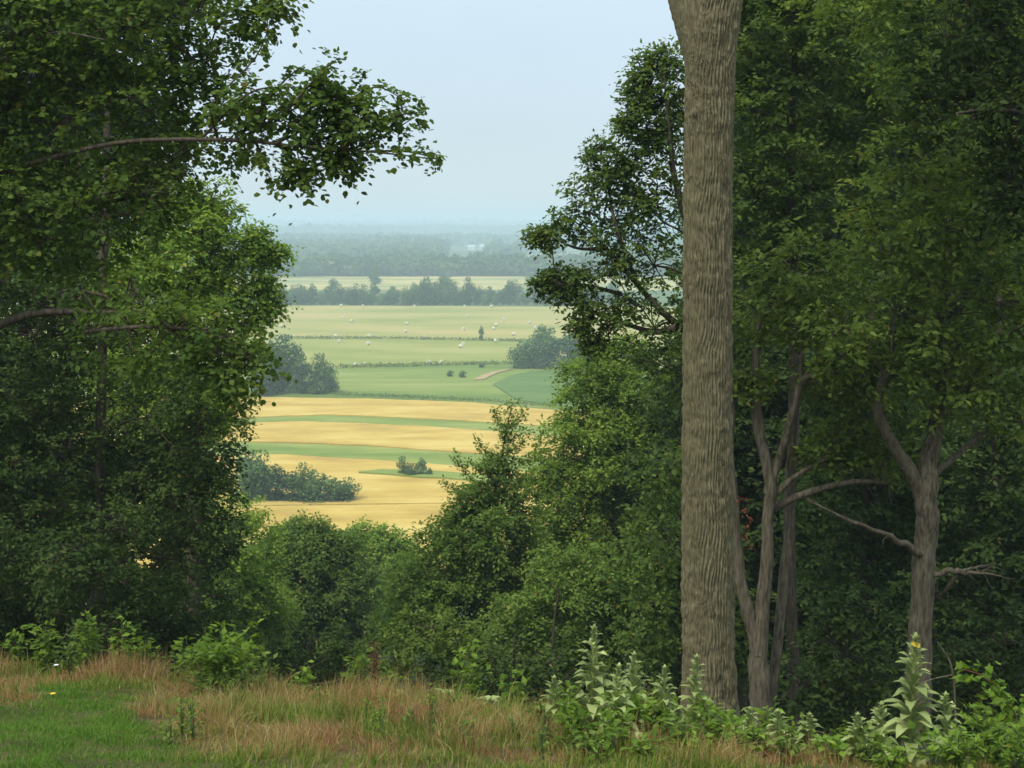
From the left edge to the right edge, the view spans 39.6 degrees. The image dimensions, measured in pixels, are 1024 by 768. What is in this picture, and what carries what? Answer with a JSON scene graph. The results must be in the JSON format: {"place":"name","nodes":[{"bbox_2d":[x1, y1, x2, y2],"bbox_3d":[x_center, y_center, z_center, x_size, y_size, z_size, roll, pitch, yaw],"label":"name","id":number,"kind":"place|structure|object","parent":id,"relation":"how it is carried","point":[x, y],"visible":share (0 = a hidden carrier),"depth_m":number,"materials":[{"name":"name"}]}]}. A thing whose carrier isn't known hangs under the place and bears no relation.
{"place":"outdoors","nodes":[
{"label":"outdoors","id":0,"kind":"place"},
{"bbox_2d":[30,454,587,509],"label":"wheat field","id":1,"kind":"structure","parent":0,"point":[377,489],"depth_m":272.78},
{"bbox_2d":[228,446,270,499],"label":"tree","id":2,"kind":"object","parent":1,"relation":"on","point":[242,484],"visible":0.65,"depth_m":252.97,"materials":[{"name":"green plant"}]},
{"bbox_2d":[233,449,280,500],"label":"tree","id":3,"kind":"object","parent":1,"relation":"on","point":[265,491],"visible":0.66,"depth_m":253.78,"materials":[{"name":"green plant"}]},
{"bbox_2d":[263,464,288,500],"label":"tree","id":4,"kind":"object","parent":1,"relation":"on","point":[272,496],"visible":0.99,"depth_m":253.71,"materials":[{"name":"green plant"}]},
{"bbox_2d":[274,471,305,501],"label":"tree","id":5,"kind":"object","parent":1,"relation":"on","point":[290,482],"visible":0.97,"depth_m":253.38,"materials":[{"name":"green plant"}]},
{"bbox_2d":[296,472,336,504],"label":"tree","id":6,"kind":"object","parent":1,"relation":"on","point":[321,484],"visible":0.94,"depth_m":253.33,"materials":[{"name":"green plant"}]},
{"bbox_2d":[332,476,362,501],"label":"tree","id":7,"kind":"object","parent":1,"relation":"on","point":[346,487],"visible":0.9,"depth_m":254.15,"materials":[{"name":"green plant"}]},
{"bbox_2d":[25,396,604,427],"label":"wheat strip","id":8,"kind":"object","parent":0,"point":[407,409],"visible":0.18,"depth_m":380.29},
{"bbox_2d":[108,415,561,436],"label":"grass strip","id":9,"kind":"object","parent":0,"point":[417,422],"depth_m":359.34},
{"bbox_2d":[78,421,597,458],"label":"wheat strip","id":10,"kind":"object","parent":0,"point":[431,438],"visible":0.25,"depth_m":332.24,"materials":[{"name":"plant"}]},
{"bbox_2d":[1,305,679,342],"bbox_3d":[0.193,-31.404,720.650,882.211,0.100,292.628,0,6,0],"label":"hay field","id":11,"kind":"structure","parent":0,"point":[389,321],"depth_m":723.75,"materials":[{"name":"plant"}]},
{"bbox_2d":[288,335,607,342],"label":"weed line","id":12,"kind":"object","parent":11,"relation":"on","point":[406,337],"visible":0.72,"depth_m":613.59,"materials":[{"name":"green plant"}]},
{"bbox_2d":[86,442,606,470],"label":"grass strip","id":13,"kind":"object","parent":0,"point":[378,453],"depth_m":310.84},
{"bbox_2d":[34,364,663,410],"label":"pasture field","id":14,"kind":"structure","parent":0,"point":[430,381],"depth_m":444.85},
{"bbox_2d":[254,334,304,394],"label":"tree","id":15,"kind":"object","parent":14,"relation":"on","point":[284,360],"visible":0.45,"depth_m":418.62,"materials":[{"name":"green plant"}]},
{"bbox_2d":[288,355,311,392],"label":"tree","id":16,"kind":"object","parent":14,"relation":"on","point":[300,374],"visible":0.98,"depth_m":417.12,"materials":[{"name":"green plant"}]},
{"bbox_2d":[304,353,336,393],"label":"tree","id":17,"kind":"object","parent":14,"relation":"on","point":[315,379],"visible":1,"depth_m":417.04,"materials":[{"name":"green plant"}]},
{"bbox_2d":[331,392,553,407],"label":"bank weeds","id":18,"kind":"object","parent":14,"relation":"on","point":[424,397],"visible":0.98,"depth_m":404.90,"materials":[{"name":"green plant"}]},
{"bbox_2d":[506,342,531,368],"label":"tree","id":19,"kind":"object","parent":14,"relation":"on","point":[519,357],"visible":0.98,"depth_m":490.58,"materials":[{"name":"green plant"}]},
{"bbox_2d":[518,334,550,368],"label":"tree","id":20,"kind":"object","parent":14,"relation":"on","point":[533,353],"visible":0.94,"depth_m":490.24,"materials":[{"name":"green plant"}]},
{"bbox_2d":[535,327,564,368],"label":"tree","id":21,"kind":"object","parent":14,"relation":"on","point":[552,347],"visible":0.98,"depth_m":488.06,"materials":[{"name":"green plant"}]},
{"bbox_2d":[24,0,684,221],"label":"sky","id":22,"kind":"structure","parent":0,"point":[512,90],"materials":[{"name":"blue"}]},
{"bbox_2d":[36,339,675,367],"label":"mown field","id":23,"kind":"structure","parent":0,"point":[359,351],"depth_m":559.60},
{"bbox_2d":[127,503,622,570],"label":"wheat field","id":24,"kind":"structure","parent":0,"point":[401,516],"depth_m":242.41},
{"bbox_2d":[117,275,682,290],"bbox_3d":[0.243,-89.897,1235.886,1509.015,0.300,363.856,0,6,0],"label":"field","id":25,"kind":"structure","parent":0,"point":[496,283],"depth_m":1212.19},
{"bbox_2d":[358,469,522,484],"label":"grass tongue","id":26,"kind":"object","parent":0,"point":[438,475],"depth_m":278.66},
{"bbox_2d":[0,672,1009,767],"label":"lawn grass","id":27,"kind":"structure","parent":0,"point":[86,730],"depth_m":11.41,"materials":[{"name":"plant"}]},
{"bbox_2d":[0,245,1022,767],"bbox_3d":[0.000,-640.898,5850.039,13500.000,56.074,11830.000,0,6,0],"label":"ground","id":28,"kind":"structure","parent":0,"point":[462,251],"depth_m":12.18,"materials":[{"name":"plant"}]},
{"bbox_2d":[0,623,32,665],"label":"weed plant","id":29,"kind":"object","parent":28,"relation":"on","point":[17,648],"visible":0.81,"depth_m":17.04,"materials":[{"name":"green plant"}]},
{"bbox_2d":[28,618,61,672],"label":"weed plant","id":30,"kind":"object","parent":28,"relation":"on","point":[46,646],"visible":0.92,"depth_m":16.85,"materials":[{"name":"green plant"}]},
{"bbox_2d":[42,633,85,678],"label":"weed plant","id":31,"kind":"object","parent":28,"relation":"on","point":[71,665],"visible":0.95,"depth_m":16.47,"materials":[{"name":"green plant"}]},
{"bbox_2d":[69,610,102,671],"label":"weed plant","id":32,"kind":"object","parent":28,"relation":"on","point":[89,643],"visible":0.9,"depth_m":16.84,"materials":[{"name":"green plant"}]},
{"bbox_2d":[96,615,142,665],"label":"weed plant","id":33,"kind":"object","parent":28,"relation":"on","point":[122,640],"visible":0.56,"depth_m":16.89,"materials":[{"name":"green plant"}]},
{"bbox_2d":[0,503,259,675],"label":"bush","id":34,"kind":"object","parent":28,"relation":"on","point":[18,617],"visible":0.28,"depth_m":27.32,"materials":[{"name":"green plant"}]},
{"bbox_2d":[0,72,260,667],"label":"broadleaf tree","id":35,"kind":"object","parent":28,"relation":"on","point":[94,563],"visible":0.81,"depth_m":23.93,"materials":[{"name":"green plant"}]},
{"bbox_2d":[0,0,260,678],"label":"broadleaf tree","id":36,"kind":"object","parent":28,"relation":"on","point":[230,527],"visible":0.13,"depth_m":39.40,"materials":[{"name":"green plant"}]},
{"bbox_2d":[76,166,304,671],"bbox_3d":[-7.249,2.167,32.369,5.302,14.180,3.548,0,6,0],"label":"broadleaf tree","id":37,"kind":"object","parent":28,"relation":"on","point":[261,255],"visible":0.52,"depth_m":31.67,"materials":[{"name":"green plant"}]},
{"bbox_2d":[170,619,262,695],"bbox_3d":[-2.995,2.894,14.885,0.953,0.944,0.978,-5,8,-35],"label":"meadow bush","id":38,"kind":"object","parent":28,"relation":"on","point":[213,650],"visible":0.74,"depth_m":14.80,"materials":[{"name":"green plant"}]},
{"bbox_2d":[0,0,446,425],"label":"broadleaf tree","id":39,"kind":"object","parent":28,"relation":"on","point":[46,26],"visible":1,"depth_m":16.59,"materials":[{"name":"green plant"}]},
{"bbox_2d":[169,652,279,697],"bbox_3d":[-2.916,3.015,14.601,1.062,0.603,0.756,2,7,14],"label":"meadow bush","id":40,"kind":"object","parent":28,"relation":"on","point":[223,675],"visible":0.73,"depth_m":14.55,"materials":[{"name":"green plant"}]},
{"bbox_2d":[166,491,307,672],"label":"broadleaf tree","id":41,"kind":"object","parent":28,"relation":"on","point":[259,583],"visible":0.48,"depth_m":58.65,"materials":[{"name":"green plant"}]},
{"bbox_2d":[243,643,278,682],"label":"weed plant","id":42,"kind":"object","parent":28,"relation":"on","point":[264,663],"visible":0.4,"depth_m":16.04,"materials":[{"name":"green plant"}]},
{"bbox_2d":[214,617,395,692],"bbox_3d":[-4.205,6.462,27.983,3.856,3.684,2.227,0,6,0],"label":"understory bush","id":43,"kind":"object","parent":28,"relation":"on","point":[276,646],"visible":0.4,"depth_m":27.71,"materials":[{"name":"green plant"}]},
{"bbox_2d":[241,509,399,682],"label":"broadleaf tree","id":44,"kind":"object","parent":28,"relation":"on","point":[325,562],"visible":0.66,"depth_m":72.31,"materials":[{"name":"green plant"}]},
{"bbox_2d":[340,641,373,692],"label":"weed plant","id":45,"kind":"object","parent":28,"relation":"on","point":[359,658],"visible":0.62,"depth_m":16.05,"materials":[{"name":"green plant"}]},
{"bbox_2d":[344,514,429,686],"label":"broadleaf tree","id":46,"kind":"object","parent":28,"relation":"on","point":[387,544],"visible":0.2,"depth_m":85.82,"materials":[{"name":"green plant"}]},
{"bbox_2d":[122,217,683,276],"bbox_3d":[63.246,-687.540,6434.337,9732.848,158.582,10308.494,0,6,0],"label":"distant woods","id":47,"kind":"object","parent":28,"relation":"on","point":[403,246],"visible":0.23,"depth_m":1988.76,"materials":[{"name":"plant"}]},
{"bbox_2d":[347,599,505,702],"bbox_3d":[-2.066,7.468,34.110,3.872,4.696,2.505,0,6,0],"label":"understory tree","id":48,"kind":"object","parent":28,"relation":"on","point":[414,643],"visible":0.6,"depth_m":33.80,"materials":[{"name":"green plant"}]},
{"bbox_2d":[336,359,516,367],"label":"fence row weeds","id":49,"kind":"object","parent":28,"relation":"on","point":[413,363],"visible":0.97,"depth_m":499.88,"materials":[{"name":"green plant"}]},
{"bbox_2d":[364,397,567,702],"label":"broadleaf tree","id":50,"kind":"object","parent":28,"relation":"on","point":[479,561],"visible":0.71,"depth_m":46.24,"materials":[{"name":"green plant"}]},
{"bbox_2d":[449,635,491,699],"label":"weed plant","id":51,"kind":"object","parent":28,"relation":"on","point":[472,689],"visible":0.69,"depth_m":15.87,"materials":[{"name":"green plant"}]},
{"bbox_2d":[0,644,997,767],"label":"dry grass","id":52,"kind":"structure","parent":28,"relation":"on","point":[206,717],"depth_m":12.65,"materials":[{"name":"plant"}]},
{"bbox_2d":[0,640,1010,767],"bbox_3d":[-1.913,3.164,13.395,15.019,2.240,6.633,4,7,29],"label":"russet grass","id":53,"kind":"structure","parent":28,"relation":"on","point":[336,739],"depth_m":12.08,"materials":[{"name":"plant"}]},
{"bbox_2d":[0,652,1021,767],"bbox_3d":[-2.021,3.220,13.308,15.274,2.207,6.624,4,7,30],"label":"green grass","id":54,"kind":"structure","parent":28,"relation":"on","point":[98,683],"depth_m":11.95,"materials":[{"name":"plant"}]},
{"bbox_2d":[402,630,623,710],"bbox_3d":[-0.036,6.308,25.919,4.154,3.784,1.934,0,6,0],"label":"understory bush","id":55,"kind":"object","parent":28,"relation":"on","point":[540,687],"visible":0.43,"depth_m":25.61,"materials":[{"name":"green plant"}]},
{"bbox_2d":[495,669,531,707],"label":"weed plant","id":56,"kind":"object","parent":28,"relation":"on","point":[524,680],"visible":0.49,"depth_m":15.41,"materials":[{"name":"green plant"}]},
{"bbox_2d":[536,675,568,725],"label":"mullein plant","id":57,"kind":"object","parent":28,"relation":"on","point":[554,694],"visible":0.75,"depth_m":13.04,"materials":[{"name":"green plant"}]},
{"bbox_2d":[553,680,586,736],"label":"weed plant","id":58,"kind":"object","parent":28,"relation":"on","point":[569,697],"visible":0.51,"depth_m":12.60,"materials":[{"name":"green plant"}]},
{"bbox_2d":[553,700,595,749],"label":"weed plant","id":59,"kind":"object","parent":28,"relation":"on","point":[581,711],"visible":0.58,"depth_m":12.02,"materials":[{"name":"green plant"}]},
{"bbox_2d":[474,536,677,709],"bbox_3d":[2.206,7.498,39.005,6.550,7.080,4.064,0,6,0],"label":"broadleaf tree","id":60,"kind":"object","parent":28,"relation":"on","point":[538,627],"visible":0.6,"depth_m":38.38,"materials":[{"name":"green plant"}]},
{"bbox_2d":[567,726,609,761],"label":"weed plant","id":61,"kind":"object","parent":28,"relation":"on","point":[586,741],"visible":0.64,"depth_m":11.59,"materials":[{"name":"green plant"}]},
{"bbox_2d":[503,328,680,700],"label":"broadleaf tree","id":62,"kind":"object","parent":28,"relation":"on","point":[601,494],"visible":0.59,"depth_m":51.55,"materials":[{"name":"green plant"}]},
{"bbox_2d":[570,624,613,735],"bbox_3d":[0.710,2.675,12.626,0.571,1.071,0.648,0,6,0],"label":"mullein plant","id":63,"kind":"object","parent":28,"relation":"on","point":[594,682],"visible":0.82,"depth_m":12.65,"materials":[{"name":"green plant"}]},
{"bbox_2d":[587,692,635,745],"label":"weed plant","id":64,"kind":"object","parent":28,"relation":"on","point":[594,725],"visible":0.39,"depth_m":11.98,"materials":[{"name":"green plant"}]},
{"bbox_2d":[596,708,631,756],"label":"weed plant","id":65,"kind":"object","parent":28,"relation":"on","point":[610,732],"visible":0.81,"depth_m":11.60,"materials":[{"name":"green plant"}]},
{"bbox_2d":[597,662,639,741],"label":"mullein plant","id":66,"kind":"object","parent":28,"relation":"on","point":[620,699],"visible":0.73,"depth_m":12.12,"materials":[{"name":"green plant"}]},
{"bbox_2d":[610,651,652,729],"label":"mullein plant","id":67,"kind":"object","parent":28,"relation":"on","point":[635,683],"visible":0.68,"depth_m":12.96,"materials":[{"name":"green plant"}]},
{"bbox_2d":[611,687,654,733],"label":"weed plant","id":68,"kind":"object","parent":28,"relation":"on","point":[638,705],"visible":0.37,"depth_m":12.36,"materials":[{"name":"green plant"}]},
{"bbox_2d":[515,34,762,417],"bbox_3d":[2.220,1.353,25.270,4.360,14.778,1.885,0,6,0],"label":"broadleaf tree","id":69,"kind":"object","parent":28,"relation":"on","point":[643,90],"visible":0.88,"depth_m":24.69,"materials":[{"name":"green plant"}]},
{"bbox_2d":[619,727,670,760],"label":"weed plant","id":70,"kind":"object","parent":28,"relation":"on","point":[654,732],"visible":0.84,"depth_m":11.36,"materials":[{"name":"green plant"}]},
{"bbox_2d":[643,665,682,737],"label":"mullein plant","id":71,"kind":"object","parent":28,"relation":"on","point":[664,695],"visible":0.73,"depth_m":12.44,"materials":[{"name":"green plant"}]},
{"bbox_2d":[644,695,700,744],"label":"weed plant","id":72,"kind":"object","parent":28,"relation":"on","point":[674,698],"visible":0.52,"depth_m":12.20,"materials":[{"name":"green plant"}]},
{"bbox_2d":[661,713,704,749],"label":"weed plant","id":73,"kind":"object","parent":28,"relation":"on","point":[680,729],"visible":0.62,"depth_m":11.79,"materials":[{"name":"green plant"}]},
{"bbox_2d":[603,438,776,723],"bbox_3d":[3.949,5.275,30.839,4.016,8.674,3.179,0,6,0],"label":"forest tree","id":74,"kind":"object","parent":28,"relation":"on","point":[668,607],"visible":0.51,"depth_m":30.36,"materials":[{"name":"green plant"}]},
{"bbox_2d":[677,653,717,736],"bbox_3d":[1.649,2.851,12.855,0.465,0.858,0.493,-2,7,-15],"label":"mullein plant","id":75,"kind":"object","parent":28,"relation":"on","point":[695,689],"visible":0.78,"depth_m":12.82,"materials":[{"name":"green plant"}]},
{"bbox_2d":[668,0,742,730],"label":"broadleaf tree","id":76,"kind":"object","parent":28,"relation":"on","point":[707,32],"visible":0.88,"depth_m":15.85,"materials":[{"name":"brown plant"}]},
{"bbox_2d":[690,694,731,737],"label":"weed plant","id":77,"kind":"object","parent":28,"relation":"on","point":[703,711],"visible":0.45,"depth_m":12.61,"materials":[{"name":"green plant"}]},
{"bbox_2d":[696,707,746,746],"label":"weed plant","id":78,"kind":"object","parent":28,"relation":"on","point":[720,730],"visible":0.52,"depth_m":12.32,"materials":[{"name":"green plant"}]},
{"bbox_2d":[723,714,765,758],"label":"weed plant","id":79,"kind":"object","parent":28,"relation":"on","point":[739,730],"visible":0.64,"depth_m":11.79,"materials":[{"name":"green plant"}]},
{"bbox_2d":[630,0,870,723],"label":"forest tree","id":80,"kind":"object","parent":28,"relation":"on","point":[742,698],"visible":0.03,"depth_m":47.97,"materials":[{"name":"green plant"}]},
{"bbox_2d":[616,239,916,728],"bbox_3d":[7.328,3.754,40.278,8.818,15.819,6.412,0,6,0],"label":"forest tree","id":81,"kind":"object","parent":28,"relation":"on","point":[746,453],"visible":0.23,"depth_m":39.59,"materials":[{"name":"green plant"}]},
{"bbox_2d":[755,731,809,761],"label":"weed plant","id":82,"kind":"object","parent":28,"relation":"on","point":[782,740],"visible":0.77,"depth_m":11.57,"materials":[{"name":"green plant"}]},
{"bbox_2d":[630,9,946,736],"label":"forest tree","id":83,"kind":"object","parent":28,"relation":"on","point":[827,202],"visible":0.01,"depth_m":60.52,"materials":[{"name":"green plant"}]},
{"bbox_2d":[790,711,826,752],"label":"mullein plant","id":84,"kind":"object","parent":28,"relation":"on","point":[811,720],"visible":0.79,"depth_m":12.14,"materials":[{"name":"green plant"}]},
{"bbox_2d":[674,0,945,741],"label":"broadleaf tree","id":85,"kind":"object","parent":28,"relation":"on","point":[787,212],"visible":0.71,"depth_m":28.30,"materials":[{"name":"green plant"}]},
{"bbox_2d":[803,734,855,762],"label":"weed plant","id":86,"kind":"object","parent":28,"relation":"on","point":[839,745],"visible":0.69,"depth_m":11.67,"materials":[{"name":"green plant"}]},
{"bbox_2d":[731,223,928,732],"bbox_3d":[4.747,2.745,22.384,3.662,10.510,2.308,0,6,0],"label":"broadleaf tree","id":87,"kind":"object","parent":28,"relation":"on","point":[763,683],"visible":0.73,"depth_m":22.16,"materials":[{"name":"green plant"}]},
{"bbox_2d":[768,571,909,742],"bbox_3d":[5.589,5.829,24.263,2.788,5.266,2.174,0,6,0],"label":"understory bush","id":88,"kind":"object","parent":28,"relation":"on","point":[844,666],"visible":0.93,"depth_m":23.98,"materials":[{"name":"green plant"}]},
{"bbox_2d":[838,712,876,763],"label":"mullein plant","id":89,"kind":"object","parent":28,"relation":"on","point":[857,725],"visible":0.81,"depth_m":11.73,"materials":[{"name":"green plant"}]},
{"bbox_2d":[853,722,889,765],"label":"weed plant","id":90,"kind":"object","parent":28,"relation":"on","point":[865,755],"visible":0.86,"depth_m":11.59,"materials":[{"name":"green plant"}]},
{"bbox_2d":[745,0,1023,761],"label":"forest tree","id":91,"kind":"object","parent":28,"relation":"on","point":[957,306],"visible":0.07,"depth_m":43.41,"materials":[{"name":"green plant"}]},
{"bbox_2d":[863,700,905,761],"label":"mullein plant","id":92,"kind":"object","parent":28,"relation":"on","point":[880,715],"visible":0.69,"depth_m":12.26,"materials":[{"name":"green plant"}]},
{"bbox_2d":[763,283,1017,761],"bbox_3d":[9.347,4.066,34.803,6.690,13.063,4.408,0,6,0],"label":"forest tree","id":93,"kind":"object","parent":28,"relation":"on","point":[868,540],"visible":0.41,"depth_m":34.07,"materials":[{"name":"green plant"}]},
{"bbox_2d":[868,736,923,767],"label":"weed plant","id":94,"kind":"object","parent":28,"relation":"on","point":[893,750],"visible":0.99,"depth_m":11.34,"materials":[{"name":"green plant"}]},
{"bbox_2d":[772,0,1023,764],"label":"broadleaf tree","id":95,"kind":"object","parent":28,"relation":"on","point":[923,480],"visible":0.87,"depth_m":21.37,"materials":[{"name":"green plant"}]},
{"bbox_2d":[782,0,1023,744],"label":"forest tree","id":96,"kind":"object","parent":28,"relation":"on","point":[890,716],"depth_m":56.12,"materials":[{"name":"green plant"}]},
{"bbox_2d":[873,632,949,766],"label":"mullein plant","id":97,"kind":"object","parent":28,"relation":"on","point":[912,711],"visible":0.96,"depth_m":11.86,"materials":[{"name":"green plant"}]},
{"bbox_2d":[905,720,963,767],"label":"weed plant","id":98,"kind":"object","parent":28,"relation":"on","point":[932,747],"visible":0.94,"depth_m":11.50,"materials":[{"name":"green plant"}]},
{"bbox_2d":[862,283,1023,766],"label":"forest tree","id":99,"kind":"object","parent":28,"relation":"on","point":[979,549],"visible":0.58,"depth_m":31.13,"materials":[{"name":"green plant"}]},
{"bbox_2d":[867,0,1023,424],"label":"broadleaf tree","id":100,"kind":"object","parent":28,"relation":"on","point":[999,100],"visible":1,"depth_m":18.32,"materials":[{"name":"green plant"}]},
{"bbox_2d":[922,691,974,762],"bbox_3d":[3.815,3.023,12.313,0.496,0.720,0.445,4,8,31],"label":"mullein plant","id":101,"kind":"object","parent":28,"relation":"on","point":[946,721],"visible":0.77,"depth_m":12.31,"materials":[{"name":"green plant"}]},
{"bbox_2d":[931,722,990,767],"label":"weed plant","id":102,"kind":"object","parent":28,"relation":"on","point":[958,761],"visible":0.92,"depth_m":11.53,"materials":[{"name":"green plant"}]},
{"bbox_2d":[930,603,1023,753],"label":"understory bush","id":103,"kind":"object","parent":28,"relation":"on","point":[972,652],"visible":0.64,"depth_m":23.59,"materials":[{"name":"green plant"}]},
{"bbox_2d":[960,697,1008,764],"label":"weed plant","id":104,"kind":"object","parent":28,"relation":"on","point":[974,722],"visible":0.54,"depth_m":12.12,"materials":[{"name":"green plant"}]},
{"bbox_2d":[950,659,1023,757],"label":"bramble","id":105,"kind":"object","parent":28,"relation":"on","point":[994,690],"visible":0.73,"depth_m":13.26,"materials":[{"name":"green plant"}]},
{"bbox_2d":[959,713,1018,767],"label":"weed plant","id":106,"kind":"object","parent":28,"relation":"on","point":[994,750],"visible":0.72,"depth_m":11.88,"materials":[{"name":"green plant"}]},
{"bbox_2d":[987,717,1023,767],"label":"weed plant","id":107,"kind":"object","parent":28,"relation":"on","point":[1016,750],"visible":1,"depth_m":11.52,"materials":[{"name":"green plant"}]},
{"bbox_2d":[493,368,663,409],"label":"bean field","id":108,"kind":"structure","parent":0,"point":[531,386],"depth_m":434.16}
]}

